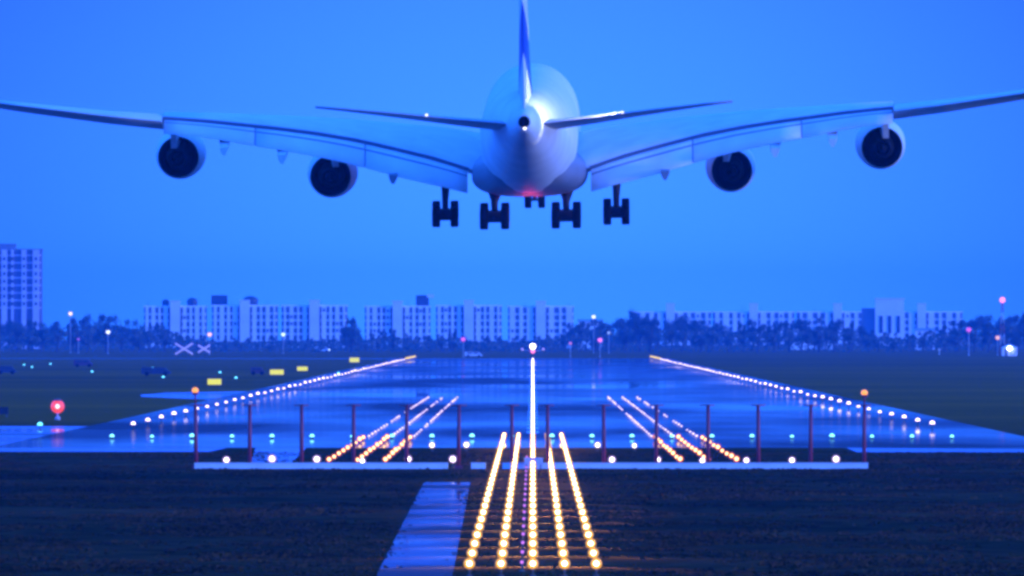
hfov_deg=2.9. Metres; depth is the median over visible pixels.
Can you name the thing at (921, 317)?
apartment block
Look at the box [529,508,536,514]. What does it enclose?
approach lamp
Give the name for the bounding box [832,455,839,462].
beam lamp
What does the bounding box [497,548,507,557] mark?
approach lamp
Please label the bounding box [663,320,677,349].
tree
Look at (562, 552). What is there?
approach lamp
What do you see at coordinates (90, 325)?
tree
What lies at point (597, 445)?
crossbar lamp
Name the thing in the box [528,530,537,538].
approach lamp
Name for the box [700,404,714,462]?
antenna mast
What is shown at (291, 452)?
pavement
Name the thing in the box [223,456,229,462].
beam lamp
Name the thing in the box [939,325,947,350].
tree
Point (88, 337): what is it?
tree
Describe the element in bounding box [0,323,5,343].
tree
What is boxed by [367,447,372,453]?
side row lamp
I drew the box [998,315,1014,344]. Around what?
tree
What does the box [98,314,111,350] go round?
tree
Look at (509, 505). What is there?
approach lamp
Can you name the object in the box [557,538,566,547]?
approach lamp
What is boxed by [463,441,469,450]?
crossbar lamp
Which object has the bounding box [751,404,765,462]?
antenna mast
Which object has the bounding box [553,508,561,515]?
approach lamp
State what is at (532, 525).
approach lamp
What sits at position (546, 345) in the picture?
tree
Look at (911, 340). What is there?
tree
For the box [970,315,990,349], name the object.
tree
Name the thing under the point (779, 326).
tree
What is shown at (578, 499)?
approach lamp
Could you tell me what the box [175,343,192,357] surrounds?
cross marker
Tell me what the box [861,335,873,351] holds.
tree
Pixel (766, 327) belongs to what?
tree
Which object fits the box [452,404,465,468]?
antenna mast
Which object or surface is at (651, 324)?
tree
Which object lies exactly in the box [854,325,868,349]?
tree
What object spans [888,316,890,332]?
window
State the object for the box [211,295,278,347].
apartment block
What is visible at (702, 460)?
beam lamp
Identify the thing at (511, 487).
approach lamp
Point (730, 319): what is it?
apartment block
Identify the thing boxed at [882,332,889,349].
tree
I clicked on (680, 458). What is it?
side row lamp
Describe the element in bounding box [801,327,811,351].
tree
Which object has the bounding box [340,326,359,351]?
tree
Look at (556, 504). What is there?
approach lamp
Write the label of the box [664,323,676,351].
tree
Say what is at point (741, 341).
tree
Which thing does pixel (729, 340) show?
tree
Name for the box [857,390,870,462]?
antenna mast
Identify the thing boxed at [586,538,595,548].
approach lamp
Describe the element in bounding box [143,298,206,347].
apartment block
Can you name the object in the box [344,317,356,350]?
tree
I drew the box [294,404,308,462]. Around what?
antenna mast
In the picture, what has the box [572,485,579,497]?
approach lamp
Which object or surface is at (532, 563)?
approach lamp
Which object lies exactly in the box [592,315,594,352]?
lamp post
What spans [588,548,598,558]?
approach lamp
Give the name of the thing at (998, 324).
tree
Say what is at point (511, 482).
approach lamp
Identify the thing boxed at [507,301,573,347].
apartment block
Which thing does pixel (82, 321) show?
tree
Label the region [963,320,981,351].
tree
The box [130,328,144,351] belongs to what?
tree
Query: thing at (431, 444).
crossbar lamp
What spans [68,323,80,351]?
tree
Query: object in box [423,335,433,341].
tree
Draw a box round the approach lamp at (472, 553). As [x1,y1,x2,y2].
[467,548,476,558]
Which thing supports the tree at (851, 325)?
on the ground
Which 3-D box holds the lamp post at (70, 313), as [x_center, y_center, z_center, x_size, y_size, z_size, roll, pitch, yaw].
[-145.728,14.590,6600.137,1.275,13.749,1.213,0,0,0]
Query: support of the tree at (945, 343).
on the ground
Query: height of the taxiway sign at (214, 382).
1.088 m
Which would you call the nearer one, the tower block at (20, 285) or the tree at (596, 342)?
the tree at (596, 342)
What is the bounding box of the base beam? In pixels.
[194,463,867,468]
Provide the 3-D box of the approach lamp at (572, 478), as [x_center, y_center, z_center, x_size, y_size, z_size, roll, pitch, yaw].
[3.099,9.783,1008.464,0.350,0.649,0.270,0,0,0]
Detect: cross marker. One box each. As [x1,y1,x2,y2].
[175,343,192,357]
[198,344,209,356]
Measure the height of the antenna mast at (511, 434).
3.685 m
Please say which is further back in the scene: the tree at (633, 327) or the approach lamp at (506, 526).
the tree at (633, 327)
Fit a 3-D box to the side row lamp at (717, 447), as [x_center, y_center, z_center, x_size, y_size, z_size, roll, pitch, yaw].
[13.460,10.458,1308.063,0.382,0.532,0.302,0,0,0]
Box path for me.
[377,482,469,575]
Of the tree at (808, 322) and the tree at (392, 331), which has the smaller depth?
the tree at (808, 322)
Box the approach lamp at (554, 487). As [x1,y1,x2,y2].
[551,485,557,497]
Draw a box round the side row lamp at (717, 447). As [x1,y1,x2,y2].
[715,444,720,450]
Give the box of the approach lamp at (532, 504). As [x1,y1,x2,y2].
[529,501,536,508]
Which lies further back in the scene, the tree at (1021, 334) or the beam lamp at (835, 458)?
the tree at (1021, 334)
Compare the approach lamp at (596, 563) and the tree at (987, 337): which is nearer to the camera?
the approach lamp at (596, 563)
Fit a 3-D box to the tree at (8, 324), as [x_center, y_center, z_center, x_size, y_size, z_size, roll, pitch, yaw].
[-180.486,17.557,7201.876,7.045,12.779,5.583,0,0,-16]
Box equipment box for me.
[524,458,542,468]
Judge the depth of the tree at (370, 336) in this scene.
7336.15 m
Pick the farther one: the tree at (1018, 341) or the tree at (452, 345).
the tree at (1018, 341)
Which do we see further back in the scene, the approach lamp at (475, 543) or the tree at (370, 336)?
the tree at (370, 336)
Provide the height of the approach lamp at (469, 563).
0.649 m
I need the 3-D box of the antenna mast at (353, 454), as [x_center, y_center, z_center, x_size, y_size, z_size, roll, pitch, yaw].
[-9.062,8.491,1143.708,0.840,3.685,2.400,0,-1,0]
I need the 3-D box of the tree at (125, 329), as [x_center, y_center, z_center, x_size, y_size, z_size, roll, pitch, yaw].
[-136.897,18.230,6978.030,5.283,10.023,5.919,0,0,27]
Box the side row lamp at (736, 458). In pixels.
[733,455,739,462]
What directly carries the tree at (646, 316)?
on the ground
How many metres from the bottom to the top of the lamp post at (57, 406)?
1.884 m
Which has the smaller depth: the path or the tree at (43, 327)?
the path
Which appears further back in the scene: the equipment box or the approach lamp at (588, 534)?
the equipment box
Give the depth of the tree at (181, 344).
6848.16 m
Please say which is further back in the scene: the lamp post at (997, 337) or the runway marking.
the lamp post at (997, 337)
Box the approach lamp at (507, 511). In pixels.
[504,508,511,515]
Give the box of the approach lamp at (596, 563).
[591,558,601,575]
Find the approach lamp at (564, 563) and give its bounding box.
[559,558,569,575]
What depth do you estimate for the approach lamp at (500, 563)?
645.97 m
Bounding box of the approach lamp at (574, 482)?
[571,480,577,491]
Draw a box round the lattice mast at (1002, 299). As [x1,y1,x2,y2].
[1000,297,1004,354]
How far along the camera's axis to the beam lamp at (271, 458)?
1149.98 m
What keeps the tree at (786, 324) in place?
on the ground
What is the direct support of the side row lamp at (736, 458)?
on the ground
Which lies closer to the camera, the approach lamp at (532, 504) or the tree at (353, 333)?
the approach lamp at (532, 504)
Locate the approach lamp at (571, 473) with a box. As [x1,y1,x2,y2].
[569,471,575,482]
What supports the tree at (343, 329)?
on the ground
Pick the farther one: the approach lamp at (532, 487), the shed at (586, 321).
the shed at (586, 321)
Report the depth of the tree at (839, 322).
7232.19 m
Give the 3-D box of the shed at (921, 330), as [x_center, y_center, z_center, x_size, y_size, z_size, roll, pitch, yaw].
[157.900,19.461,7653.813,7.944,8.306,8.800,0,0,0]
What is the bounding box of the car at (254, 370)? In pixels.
[251,367,264,374]
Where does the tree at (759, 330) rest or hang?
on the ground
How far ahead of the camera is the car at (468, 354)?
5632.84 m
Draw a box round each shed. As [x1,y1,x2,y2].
[578,319,602,349]
[791,327,832,349]
[914,328,934,349]
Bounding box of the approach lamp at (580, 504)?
[577,501,584,508]
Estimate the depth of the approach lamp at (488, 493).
917.77 m
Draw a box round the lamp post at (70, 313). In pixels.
[68,311,71,352]
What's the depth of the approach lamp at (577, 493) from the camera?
917.76 m
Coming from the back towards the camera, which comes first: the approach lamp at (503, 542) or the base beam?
the base beam
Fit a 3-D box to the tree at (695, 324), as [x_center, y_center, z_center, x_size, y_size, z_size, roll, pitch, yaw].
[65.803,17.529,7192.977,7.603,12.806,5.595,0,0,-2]
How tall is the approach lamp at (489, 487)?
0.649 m
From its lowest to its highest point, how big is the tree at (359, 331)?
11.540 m
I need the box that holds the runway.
[0,358,1023,447]
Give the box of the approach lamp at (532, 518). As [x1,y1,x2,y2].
[528,515,536,522]
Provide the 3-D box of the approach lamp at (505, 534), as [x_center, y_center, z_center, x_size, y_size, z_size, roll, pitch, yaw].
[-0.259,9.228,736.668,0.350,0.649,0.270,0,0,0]
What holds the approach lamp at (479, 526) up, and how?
on the ground
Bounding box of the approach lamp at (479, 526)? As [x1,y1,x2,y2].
[475,522,483,530]
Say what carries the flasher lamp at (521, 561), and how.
on the ground
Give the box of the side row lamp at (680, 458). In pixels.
[677,455,682,462]
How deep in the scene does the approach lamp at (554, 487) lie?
947.97 m
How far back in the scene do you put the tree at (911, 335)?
7098.13 m
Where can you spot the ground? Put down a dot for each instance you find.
(984, 388)
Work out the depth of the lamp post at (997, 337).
5999.75 m
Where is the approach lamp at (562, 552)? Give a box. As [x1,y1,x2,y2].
[558,548,567,557]
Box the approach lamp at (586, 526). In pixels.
[582,522,590,530]
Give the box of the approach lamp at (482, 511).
[479,508,486,515]
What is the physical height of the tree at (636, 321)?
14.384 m
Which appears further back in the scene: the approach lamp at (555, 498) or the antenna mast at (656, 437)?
the antenna mast at (656, 437)
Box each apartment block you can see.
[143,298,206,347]
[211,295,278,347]
[281,299,347,347]
[364,294,433,347]
[435,300,501,347]
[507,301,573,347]
[629,303,711,344]
[712,303,794,344]
[796,303,860,344]
[904,303,962,344]
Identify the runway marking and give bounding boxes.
[527,359,538,432]
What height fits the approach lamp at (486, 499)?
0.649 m
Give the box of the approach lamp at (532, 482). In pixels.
[529,480,535,485]
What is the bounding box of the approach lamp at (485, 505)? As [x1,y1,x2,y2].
[481,502,488,508]
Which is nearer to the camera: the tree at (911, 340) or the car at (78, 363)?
the car at (78, 363)
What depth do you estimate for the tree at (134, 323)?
7183.98 m
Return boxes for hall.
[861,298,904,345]
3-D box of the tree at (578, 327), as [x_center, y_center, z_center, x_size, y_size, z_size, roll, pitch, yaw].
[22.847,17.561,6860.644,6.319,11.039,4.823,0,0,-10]
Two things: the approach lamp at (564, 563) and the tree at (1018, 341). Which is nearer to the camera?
the approach lamp at (564, 563)
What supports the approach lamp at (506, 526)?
on the ground
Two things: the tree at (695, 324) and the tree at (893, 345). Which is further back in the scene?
the tree at (695, 324)
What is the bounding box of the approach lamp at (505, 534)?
[500,530,509,538]
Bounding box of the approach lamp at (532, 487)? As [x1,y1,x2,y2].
[529,485,535,490]
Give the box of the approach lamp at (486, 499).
[483,496,490,508]
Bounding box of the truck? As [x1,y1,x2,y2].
[141,367,170,375]
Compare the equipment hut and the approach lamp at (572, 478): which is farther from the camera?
the equipment hut
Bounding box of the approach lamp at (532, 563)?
[527,558,537,575]
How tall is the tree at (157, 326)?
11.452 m
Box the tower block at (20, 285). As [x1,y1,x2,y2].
[0,244,42,348]
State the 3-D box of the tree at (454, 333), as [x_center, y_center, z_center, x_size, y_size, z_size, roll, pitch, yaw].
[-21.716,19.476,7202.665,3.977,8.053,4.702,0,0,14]
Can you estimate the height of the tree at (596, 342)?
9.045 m
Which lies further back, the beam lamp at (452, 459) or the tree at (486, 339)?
the tree at (486, 339)
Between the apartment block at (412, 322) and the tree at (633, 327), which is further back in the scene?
the apartment block at (412, 322)
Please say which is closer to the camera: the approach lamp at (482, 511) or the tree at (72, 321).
the approach lamp at (482, 511)
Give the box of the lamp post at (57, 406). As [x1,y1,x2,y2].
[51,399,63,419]
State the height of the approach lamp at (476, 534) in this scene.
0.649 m
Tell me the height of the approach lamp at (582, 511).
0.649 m
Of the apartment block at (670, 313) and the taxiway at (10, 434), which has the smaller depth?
the taxiway at (10, 434)
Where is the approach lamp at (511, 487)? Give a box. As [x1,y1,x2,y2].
[507,485,514,491]
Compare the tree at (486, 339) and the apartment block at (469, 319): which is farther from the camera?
the apartment block at (469, 319)
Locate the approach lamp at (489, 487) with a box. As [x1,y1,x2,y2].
[486,485,492,497]
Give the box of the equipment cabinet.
[0,407,7,417]
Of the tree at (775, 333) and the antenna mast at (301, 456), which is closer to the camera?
the antenna mast at (301, 456)
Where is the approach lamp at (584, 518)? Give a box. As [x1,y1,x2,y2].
[580,515,588,522]
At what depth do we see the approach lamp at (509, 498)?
887.57 m
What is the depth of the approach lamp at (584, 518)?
796.96 m
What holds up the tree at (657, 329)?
on the ground
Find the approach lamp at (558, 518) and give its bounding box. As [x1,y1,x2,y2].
[554,515,562,522]
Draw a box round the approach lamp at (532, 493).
[529,490,536,496]
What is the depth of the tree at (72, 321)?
7128.99 m
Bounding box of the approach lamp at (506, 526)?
[502,522,510,530]
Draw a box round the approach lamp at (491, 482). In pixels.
[487,480,493,491]
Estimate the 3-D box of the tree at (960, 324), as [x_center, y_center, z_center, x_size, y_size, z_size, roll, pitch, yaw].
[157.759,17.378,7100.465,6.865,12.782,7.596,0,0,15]
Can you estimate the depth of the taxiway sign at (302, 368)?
3703.68 m
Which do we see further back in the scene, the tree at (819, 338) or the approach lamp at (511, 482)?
the tree at (819, 338)
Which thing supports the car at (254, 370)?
on the ground
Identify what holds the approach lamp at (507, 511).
on the ground
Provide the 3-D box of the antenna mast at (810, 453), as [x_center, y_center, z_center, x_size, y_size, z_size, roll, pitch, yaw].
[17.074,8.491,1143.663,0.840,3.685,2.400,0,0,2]
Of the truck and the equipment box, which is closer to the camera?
the equipment box
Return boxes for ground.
[0,340,1023,575]
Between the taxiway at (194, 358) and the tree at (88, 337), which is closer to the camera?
the taxiway at (194, 358)
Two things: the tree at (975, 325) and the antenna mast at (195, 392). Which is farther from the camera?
the tree at (975, 325)
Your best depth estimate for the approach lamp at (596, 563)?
645.97 m
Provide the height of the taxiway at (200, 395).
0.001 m
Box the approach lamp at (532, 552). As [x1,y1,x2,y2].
[528,548,537,557]
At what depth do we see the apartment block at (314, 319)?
8499.30 m
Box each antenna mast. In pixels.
[189,387,202,468]
[242,404,256,462]
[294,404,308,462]
[346,404,360,462]
[399,404,412,462]
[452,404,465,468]
[504,404,518,462]
[539,404,553,462]
[597,404,610,462]
[649,404,663,462]
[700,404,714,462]
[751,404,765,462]
[804,404,817,462]
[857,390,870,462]
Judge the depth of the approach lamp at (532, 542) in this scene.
706.37 m
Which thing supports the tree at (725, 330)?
on the ground
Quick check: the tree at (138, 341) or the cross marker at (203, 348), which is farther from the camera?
the tree at (138, 341)
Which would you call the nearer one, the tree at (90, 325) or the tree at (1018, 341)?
the tree at (1018, 341)
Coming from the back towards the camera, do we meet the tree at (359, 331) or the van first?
the tree at (359, 331)
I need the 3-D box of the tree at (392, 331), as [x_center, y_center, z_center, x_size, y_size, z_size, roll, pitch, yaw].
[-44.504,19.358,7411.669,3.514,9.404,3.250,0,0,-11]
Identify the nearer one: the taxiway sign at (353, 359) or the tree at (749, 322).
the taxiway sign at (353, 359)
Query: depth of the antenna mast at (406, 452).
1143.60 m
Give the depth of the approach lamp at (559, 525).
766.76 m
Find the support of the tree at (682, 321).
on the ground
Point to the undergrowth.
(430, 345)
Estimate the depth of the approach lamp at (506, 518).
796.97 m
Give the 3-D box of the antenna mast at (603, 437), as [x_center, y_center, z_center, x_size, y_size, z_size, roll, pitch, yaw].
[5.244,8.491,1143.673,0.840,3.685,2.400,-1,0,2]
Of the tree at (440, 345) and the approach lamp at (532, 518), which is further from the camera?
the tree at (440, 345)
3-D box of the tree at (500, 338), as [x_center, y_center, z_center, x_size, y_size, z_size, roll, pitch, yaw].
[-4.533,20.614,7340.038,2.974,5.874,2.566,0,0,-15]
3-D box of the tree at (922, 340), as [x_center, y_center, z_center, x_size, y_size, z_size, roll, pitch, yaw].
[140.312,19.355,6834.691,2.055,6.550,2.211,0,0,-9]
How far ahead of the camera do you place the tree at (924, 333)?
7137.81 m
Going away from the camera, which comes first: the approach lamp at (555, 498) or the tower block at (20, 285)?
the approach lamp at (555, 498)
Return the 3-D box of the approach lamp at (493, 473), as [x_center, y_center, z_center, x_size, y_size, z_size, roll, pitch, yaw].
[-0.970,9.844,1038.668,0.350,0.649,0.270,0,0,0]
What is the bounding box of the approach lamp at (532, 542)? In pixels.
[528,538,537,547]
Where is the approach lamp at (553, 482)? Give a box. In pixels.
[550,480,556,485]
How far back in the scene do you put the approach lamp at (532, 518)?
796.97 m
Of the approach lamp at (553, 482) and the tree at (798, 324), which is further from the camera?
the tree at (798, 324)
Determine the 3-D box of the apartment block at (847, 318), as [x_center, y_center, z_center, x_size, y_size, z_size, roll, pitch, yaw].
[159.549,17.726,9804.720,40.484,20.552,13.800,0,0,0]
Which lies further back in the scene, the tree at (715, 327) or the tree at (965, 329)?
the tree at (715, 327)
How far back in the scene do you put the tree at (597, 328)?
7137.09 m
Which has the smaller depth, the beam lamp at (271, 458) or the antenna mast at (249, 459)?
the antenna mast at (249, 459)
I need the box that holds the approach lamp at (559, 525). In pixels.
[555,522,563,530]
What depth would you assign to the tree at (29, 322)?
7104.75 m
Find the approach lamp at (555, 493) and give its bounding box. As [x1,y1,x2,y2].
[551,490,558,496]
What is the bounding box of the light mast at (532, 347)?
[521,344,544,357]
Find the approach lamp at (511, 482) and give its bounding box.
[508,480,514,485]
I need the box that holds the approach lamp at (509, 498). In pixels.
[506,496,513,501]
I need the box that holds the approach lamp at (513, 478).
[509,476,515,480]
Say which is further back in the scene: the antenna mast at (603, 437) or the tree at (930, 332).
the tree at (930, 332)
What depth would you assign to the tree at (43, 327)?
7468.05 m
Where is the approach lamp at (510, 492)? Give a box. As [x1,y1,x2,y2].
[507,490,513,496]
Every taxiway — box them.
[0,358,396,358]
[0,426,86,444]
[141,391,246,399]
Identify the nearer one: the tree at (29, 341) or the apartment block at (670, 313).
the tree at (29, 341)
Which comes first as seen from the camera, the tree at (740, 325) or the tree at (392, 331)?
the tree at (740, 325)
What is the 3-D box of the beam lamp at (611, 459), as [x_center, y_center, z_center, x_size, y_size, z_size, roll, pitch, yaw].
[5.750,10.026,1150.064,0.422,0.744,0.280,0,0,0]
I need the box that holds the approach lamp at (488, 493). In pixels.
[484,490,491,502]
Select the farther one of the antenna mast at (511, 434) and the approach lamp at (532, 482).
the antenna mast at (511, 434)
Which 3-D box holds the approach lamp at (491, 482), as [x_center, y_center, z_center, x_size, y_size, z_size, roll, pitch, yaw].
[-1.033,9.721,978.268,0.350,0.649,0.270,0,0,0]
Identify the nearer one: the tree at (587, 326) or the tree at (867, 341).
the tree at (867, 341)
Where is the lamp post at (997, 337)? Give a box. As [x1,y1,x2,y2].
[996,335,999,354]
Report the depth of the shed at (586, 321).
7649.96 m
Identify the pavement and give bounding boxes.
[0,448,1023,462]
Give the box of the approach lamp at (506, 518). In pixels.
[503,515,510,522]
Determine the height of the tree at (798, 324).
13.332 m
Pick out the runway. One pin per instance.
(575, 392)
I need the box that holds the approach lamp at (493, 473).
[490,471,496,482]
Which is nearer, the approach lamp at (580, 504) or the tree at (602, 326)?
the approach lamp at (580, 504)
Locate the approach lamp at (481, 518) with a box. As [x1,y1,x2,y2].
[477,515,485,529]
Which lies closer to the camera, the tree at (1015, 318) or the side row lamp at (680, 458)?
the side row lamp at (680, 458)
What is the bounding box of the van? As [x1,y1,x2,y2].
[0,366,15,373]
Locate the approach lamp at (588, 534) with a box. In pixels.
[584,530,592,538]
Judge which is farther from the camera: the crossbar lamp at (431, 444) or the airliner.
the airliner
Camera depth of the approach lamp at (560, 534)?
736.56 m
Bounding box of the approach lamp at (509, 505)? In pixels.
[505,502,512,508]
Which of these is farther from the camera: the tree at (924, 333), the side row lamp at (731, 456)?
the tree at (924, 333)
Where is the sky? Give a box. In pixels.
[0,0,1023,339]
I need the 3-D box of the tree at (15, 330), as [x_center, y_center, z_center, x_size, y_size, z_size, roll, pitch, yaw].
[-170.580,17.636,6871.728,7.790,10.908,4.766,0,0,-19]
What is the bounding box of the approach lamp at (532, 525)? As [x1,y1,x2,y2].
[528,522,536,529]
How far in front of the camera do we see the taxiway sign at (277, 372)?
3389.81 m
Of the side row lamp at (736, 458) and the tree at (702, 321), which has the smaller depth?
the side row lamp at (736, 458)
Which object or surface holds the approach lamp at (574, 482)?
on the ground
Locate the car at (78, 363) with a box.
[74,360,92,366]
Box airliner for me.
[0,0,1023,229]
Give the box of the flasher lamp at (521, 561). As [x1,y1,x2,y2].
[519,560,524,570]
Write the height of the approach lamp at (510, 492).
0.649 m
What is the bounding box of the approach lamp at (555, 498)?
[552,496,559,502]
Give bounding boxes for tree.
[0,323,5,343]
[1,319,18,350]
[5,324,26,351]
[20,325,37,351]
[26,319,37,350]
[31,328,47,351]
[38,322,51,346]
[46,323,65,351]
[66,317,75,350]
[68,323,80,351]
[74,316,88,350]
[78,323,93,351]
[84,313,98,349]
[93,319,117,351]
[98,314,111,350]
[110,314,129,349]
[114,326,128,351]
[124,319,138,350]
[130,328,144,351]
[132,320,147,349]
[139,324,157,351]
[148,323,160,349]
[156,327,174,351]
[177,336,185,348]
[268,335,276,349]
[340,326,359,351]
[341,325,347,350]
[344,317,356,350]
[354,326,362,350]
[369,332,374,350]
[380,331,386,350]
[388,328,396,341]
[388,335,397,351]
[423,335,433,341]
[437,338,445,350]
[447,331,456,350]
[448,337,457,350]
[483,337,490,341]
[496,336,502,343]
[540,339,547,351]
[560,335,567,351]
[565,323,577,350]
[570,323,587,351]
[580,321,590,350]
[587,329,601,351]
[590,319,602,350]
[599,323,611,351]
[611,317,630,350]
[614,320,634,351]
[626,315,649,351]
[627,308,641,346]
[627,313,637,350]
[638,317,660,351]
[645,315,657,348]
[653,320,661,349]
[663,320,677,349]
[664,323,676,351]
[671,315,690,348]
[674,324,688,351]
[686,319,703,350]
[689,328,709,351]
[699,318,716,350]
[703,324,721,351]
[710,322,723,349]
[721,324,734,350]
[724,332,734,351]
[737,322,746,350]
[737,330,748,351]
[746,318,757,350]
[747,326,765,351]
[760,323,770,350]
[765,326,780,350]
[771,321,783,346]
[782,321,793,350]
[782,327,795,351]
[790,318,809,350]
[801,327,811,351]
[803,319,823,350]
[812,326,822,351]
[816,315,835,348]
[824,323,841,351]
[829,319,843,350]
[842,327,853,351]
[847,323,855,350]
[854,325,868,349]
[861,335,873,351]
[871,334,881,351]
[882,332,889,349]
[889,339,896,351]
[905,333,914,350]
[906,336,917,351]
[918,331,928,343]
[920,335,925,351]
[927,329,935,349]
[937,333,950,351]
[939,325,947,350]
[947,319,966,350]
[947,330,961,351]
[960,319,973,349]
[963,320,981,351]
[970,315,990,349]
[981,322,992,351]
[985,315,1007,350]
[991,319,1009,344]
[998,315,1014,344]
[1005,323,1023,350]
[1012,314,1023,350]
[1016,318,1023,341]
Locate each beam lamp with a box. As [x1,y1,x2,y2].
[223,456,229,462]
[268,455,275,462]
[313,455,320,462]
[449,455,455,467]
[608,456,615,462]
[699,457,705,462]
[743,457,749,462]
[789,457,794,462]
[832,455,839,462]
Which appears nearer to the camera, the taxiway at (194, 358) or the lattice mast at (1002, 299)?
the taxiway at (194, 358)
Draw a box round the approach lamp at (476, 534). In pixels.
[472,530,481,545]
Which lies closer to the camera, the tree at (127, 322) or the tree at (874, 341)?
the tree at (874, 341)
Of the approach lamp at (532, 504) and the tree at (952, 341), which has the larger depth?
the tree at (952, 341)
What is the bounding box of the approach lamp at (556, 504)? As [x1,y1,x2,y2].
[553,501,560,508]
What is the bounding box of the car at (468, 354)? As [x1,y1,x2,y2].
[465,352,481,356]
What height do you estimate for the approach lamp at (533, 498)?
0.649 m
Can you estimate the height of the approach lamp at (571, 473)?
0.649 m
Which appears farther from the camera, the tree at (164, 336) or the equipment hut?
the tree at (164, 336)
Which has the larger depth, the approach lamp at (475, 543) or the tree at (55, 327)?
the tree at (55, 327)
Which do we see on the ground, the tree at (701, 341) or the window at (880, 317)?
the tree at (701, 341)
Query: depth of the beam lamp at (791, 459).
1149.95 m
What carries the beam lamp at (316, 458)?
on the ground
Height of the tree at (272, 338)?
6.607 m
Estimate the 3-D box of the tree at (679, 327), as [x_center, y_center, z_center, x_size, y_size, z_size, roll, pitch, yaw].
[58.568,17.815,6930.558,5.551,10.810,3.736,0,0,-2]
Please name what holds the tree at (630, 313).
on the ground
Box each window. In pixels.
[879,316,882,332]
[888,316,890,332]
[896,316,899,332]
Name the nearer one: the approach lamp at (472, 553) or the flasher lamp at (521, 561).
the flasher lamp at (521, 561)
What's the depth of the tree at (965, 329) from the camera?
7413.62 m
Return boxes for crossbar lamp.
[429,442,434,450]
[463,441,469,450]
[594,442,600,450]
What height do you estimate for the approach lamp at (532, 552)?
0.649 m
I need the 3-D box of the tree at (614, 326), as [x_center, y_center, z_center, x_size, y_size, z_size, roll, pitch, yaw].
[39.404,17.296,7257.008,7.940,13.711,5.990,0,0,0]
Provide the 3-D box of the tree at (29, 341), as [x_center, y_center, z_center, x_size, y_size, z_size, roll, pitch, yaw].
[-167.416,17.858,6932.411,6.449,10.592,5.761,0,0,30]
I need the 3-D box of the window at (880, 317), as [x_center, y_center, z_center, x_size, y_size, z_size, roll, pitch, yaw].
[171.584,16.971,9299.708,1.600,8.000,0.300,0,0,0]
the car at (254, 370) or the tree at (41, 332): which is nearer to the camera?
the car at (254, 370)
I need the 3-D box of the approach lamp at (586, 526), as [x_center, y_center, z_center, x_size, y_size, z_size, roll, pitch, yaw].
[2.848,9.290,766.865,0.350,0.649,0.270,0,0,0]
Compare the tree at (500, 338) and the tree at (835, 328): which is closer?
the tree at (835, 328)
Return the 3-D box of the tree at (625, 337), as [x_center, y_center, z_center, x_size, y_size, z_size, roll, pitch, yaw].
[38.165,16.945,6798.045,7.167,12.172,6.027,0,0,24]
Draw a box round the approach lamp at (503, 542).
[499,538,508,547]
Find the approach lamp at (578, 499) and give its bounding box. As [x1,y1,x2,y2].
[575,496,582,508]
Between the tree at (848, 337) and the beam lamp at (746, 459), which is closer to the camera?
the beam lamp at (746, 459)
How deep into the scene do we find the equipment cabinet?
1799.73 m
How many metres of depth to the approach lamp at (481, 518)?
796.97 m
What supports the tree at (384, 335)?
on the ground
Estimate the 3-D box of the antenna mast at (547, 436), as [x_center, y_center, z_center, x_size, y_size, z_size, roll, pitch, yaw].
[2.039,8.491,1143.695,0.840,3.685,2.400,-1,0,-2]
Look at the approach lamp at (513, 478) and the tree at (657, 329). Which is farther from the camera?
the tree at (657, 329)
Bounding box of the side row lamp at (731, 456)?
[728,453,734,459]
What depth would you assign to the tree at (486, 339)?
7264.80 m
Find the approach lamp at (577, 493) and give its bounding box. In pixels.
[574,490,580,496]
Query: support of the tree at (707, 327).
on the ground
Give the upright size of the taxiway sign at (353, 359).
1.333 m
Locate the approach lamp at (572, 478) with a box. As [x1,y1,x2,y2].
[570,476,576,481]
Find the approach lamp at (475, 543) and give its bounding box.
[470,538,479,548]
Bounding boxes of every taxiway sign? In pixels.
[207,379,221,385]
[270,369,283,375]
[297,366,307,370]
[349,357,358,361]
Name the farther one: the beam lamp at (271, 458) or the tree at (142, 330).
the tree at (142, 330)
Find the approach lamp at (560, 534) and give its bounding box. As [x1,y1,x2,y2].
[556,530,564,538]
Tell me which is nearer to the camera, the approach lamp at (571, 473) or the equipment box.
the approach lamp at (571, 473)
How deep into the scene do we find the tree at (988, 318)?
7176.52 m
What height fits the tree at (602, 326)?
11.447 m
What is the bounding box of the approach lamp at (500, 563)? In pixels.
[496,558,505,575]
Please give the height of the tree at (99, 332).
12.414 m
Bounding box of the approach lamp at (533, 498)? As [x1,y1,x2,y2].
[529,496,536,501]
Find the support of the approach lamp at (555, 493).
on the ground
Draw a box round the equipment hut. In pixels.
[1001,344,1017,355]
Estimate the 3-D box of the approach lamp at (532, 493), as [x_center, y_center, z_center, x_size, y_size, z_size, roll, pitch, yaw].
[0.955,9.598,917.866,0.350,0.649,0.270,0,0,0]
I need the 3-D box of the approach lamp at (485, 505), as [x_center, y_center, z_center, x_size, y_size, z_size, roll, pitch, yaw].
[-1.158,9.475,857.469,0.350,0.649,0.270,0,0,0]
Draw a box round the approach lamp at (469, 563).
[464,558,474,575]
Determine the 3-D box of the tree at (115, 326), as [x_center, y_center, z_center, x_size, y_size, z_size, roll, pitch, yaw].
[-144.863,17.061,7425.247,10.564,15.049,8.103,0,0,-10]
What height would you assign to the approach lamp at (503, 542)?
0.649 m
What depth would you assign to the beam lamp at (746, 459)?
1149.96 m
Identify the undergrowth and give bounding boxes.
[0,325,1023,352]
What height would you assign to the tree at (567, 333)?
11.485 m
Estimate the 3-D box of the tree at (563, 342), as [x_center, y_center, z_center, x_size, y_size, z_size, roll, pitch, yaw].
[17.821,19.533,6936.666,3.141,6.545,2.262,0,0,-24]
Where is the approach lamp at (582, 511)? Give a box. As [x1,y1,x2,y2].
[578,508,586,521]

